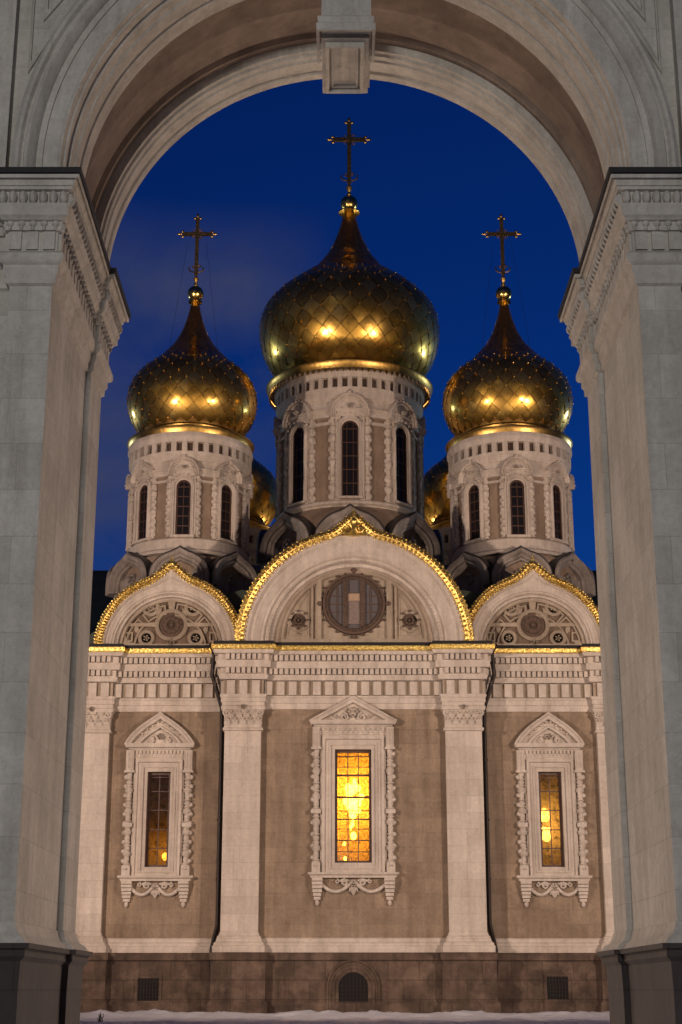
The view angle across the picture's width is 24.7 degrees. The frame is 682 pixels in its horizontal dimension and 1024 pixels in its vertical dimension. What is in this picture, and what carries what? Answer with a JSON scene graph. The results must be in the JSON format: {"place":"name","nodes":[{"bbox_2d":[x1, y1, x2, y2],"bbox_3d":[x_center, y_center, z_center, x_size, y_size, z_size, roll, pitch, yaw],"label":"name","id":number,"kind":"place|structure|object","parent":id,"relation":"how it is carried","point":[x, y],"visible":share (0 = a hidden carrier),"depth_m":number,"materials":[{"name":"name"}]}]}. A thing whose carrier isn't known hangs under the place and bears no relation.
{"place":"outdoors","nodes":[
{"label":"outdoors","id":0,"kind":"place"},
{"bbox_2d":[90,570,597,633],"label":"hall building","id":1,"kind":"structure","parent":0,"point":[100,601],"depth_m":102.22,"materials":[{"name":"paint"}]},
{"bbox_2d":[93,79,595,569],"label":"sky","id":2,"kind":"structure","parent":0,"point":[262,172],"materials":[{"name":"blue"}]},
{"bbox_2d":[80,1009,609,1023],"bbox_3d":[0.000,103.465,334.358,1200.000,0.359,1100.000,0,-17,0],"label":"ground","id":3,"kind":"structure","parent":0,"point":[154,1016],"depth_m":52.67,"materials":[{"name":"grey stone"}]},
{"bbox_2d":[0,0,681,1023],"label":"stone archway","id":4,"kind":"object","parent":3,"relation":"on","point":[106,106],"visible":1,"depth_m":16.00,"materials":[{"name":"stone"}]},
{"bbox_2d":[75,118,613,1013],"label":"cathedral","id":5,"kind":"structure","parent":3,"relation":"on","point":[345,734],"depth_m":60.61,"materials":[{"name":"beige stone"}]},
{"bbox_2d":[124,474,131,552],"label":"drum window","id":6,"kind":"structure","parent":5,"relation":"in","point":[127,486],"depth_m":68.65,"materials":[{"name":"white stone"}]},
{"bbox_2d":[131,460,157,544],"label":"drum window","id":7,"kind":"structure","parent":5,"relation":"in","point":[142,515],"depth_m":67.29,"materials":[{"name":"white stone"}]},
{"bbox_2d":[134,975,161,1001],"bbox_3d":[-7.131,17.657,57.644,1.020,1.040,0.075,0,-17,0],"label":"basement window","id":8,"kind":"structure","parent":5,"relation":"in","point":[147,988],"depth_m":57.64,"materials":[{"name":"black metal"}]},
{"bbox_2d":[117,712,194,906],"bbox_3d":[-7.020,11.362,59.786,2.868,7.381,0.762,0,-17,0],"label":"window","id":9,"kind":"structure","parent":5,"relation":"in","point":[159,744],"depth_m":59.84,"materials":[{"name":"white stone"}]},
{"bbox_2d":[168,454,199,537],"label":"drum window","id":10,"kind":"structure","parent":5,"relation":"in","point":[182,524],"depth_m":66.57,"materials":[{"name":"white stone"}]},
{"bbox_2d":[212,460,241,544],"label":"drum window","id":11,"kind":"structure","parent":5,"relation":"in","point":[226,506],"depth_m":67.27,"materials":[{"name":"white stone"}]},
{"bbox_2d":[244,474,254,556],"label":"drum window","id":12,"kind":"structure","parent":5,"relation":"in","point":[249,487],"depth_m":68.81,"materials":[{"name":"white stone"}]},
{"bbox_2d":[248,550,258,564],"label":"drum window","id":13,"kind":"structure","parent":5,"relation":"in","point":[252,554],"depth_m":80.73,"materials":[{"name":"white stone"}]},
{"bbox_2d":[271,417,280,519],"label":"drum window","id":14,"kind":"structure","parent":5,"relation":"in","point":[277,422],"depth_m":75.56,"materials":[{"name":"white stone"}]},
{"bbox_2d":[282,398,313,507],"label":"drum window","id":15,"kind":"structure","parent":5,"relation":"in","point":[298,435],"depth_m":73.61,"materials":[{"name":"white stone"}]},
{"bbox_2d":[330,389,369,498],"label":"drum window","id":16,"kind":"structure","parent":5,"relation":"in","point":[349,429],"depth_m":72.66,"materials":[{"name":"white stone"}]},
{"bbox_2d":[308,696,398,905],"bbox_3d":[0.465,10.936,59.342,3.437,7.867,0.762,0,-17,0],"label":"window","id":17,"kind":"structure","parent":5,"relation":"in","point":[353,842],"depth_m":59.47,"materials":[{"name":"white stone"}]},
{"bbox_2d":[386,397,417,507],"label":"drum window","id":18,"kind":"structure","parent":5,"relation":"in","point":[400,434],"depth_m":73.61,"materials":[{"name":"white stone"}]},
{"bbox_2d":[418,416,427,518],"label":"drum window","id":19,"kind":"structure","parent":5,"relation":"in","point":[421,422],"depth_m":75.54,"materials":[{"name":"white stone"}]},
{"bbox_2d":[441,550,451,564],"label":"drum window","id":20,"kind":"structure","parent":5,"relation":"in","point":[447,555],"depth_m":80.63,"materials":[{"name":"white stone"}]},
{"bbox_2d":[445,474,455,556],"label":"drum window","id":21,"kind":"structure","parent":5,"relation":"in","point":[450,487],"depth_m":68.81,"materials":[{"name":"white stone"}]},
{"bbox_2d":[458,460,487,544],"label":"drum window","id":22,"kind":"structure","parent":5,"relation":"in","point":[473,496],"depth_m":67.27,"materials":[{"name":"white stone"}]},
{"bbox_2d":[500,454,532,537],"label":"drum window","id":23,"kind":"structure","parent":5,"relation":"in","point":[517,487],"depth_m":66.57,"materials":[{"name":"white stone"}]},
{"bbox_2d":[514,712,592,906],"bbox_3d":[8.060,11.362,59.786,2.868,7.381,0.762,0,-17,0],"label":"window","id":24,"kind":"structure","parent":5,"relation":"in","point":[548,744],"depth_m":59.84,"materials":[{"name":"white stone"}]},
{"bbox_2d":[543,460,569,544],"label":"drum window","id":25,"kind":"structure","parent":5,"relation":"in","point":[557,500],"depth_m":67.29,"materials":[{"name":"white stone"}]},
{"bbox_2d":[543,973,571,1001],"bbox_3d":[8.013,17.602,57.661,1.020,1.040,0.075,0,-17,0],"label":"basement window","id":26,"kind":"structure","parent":5,"relation":"in","point":[557,986],"depth_m":57.66,"materials":[{"name":"black metal"}]},
{"bbox_2d":[569,474,575,552],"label":"drum window","id":27,"kind":"structure","parent":5,"relation":"in","point":[572,486],"depth_m":68.65,"materials":[{"name":"white stone"}]}
]}

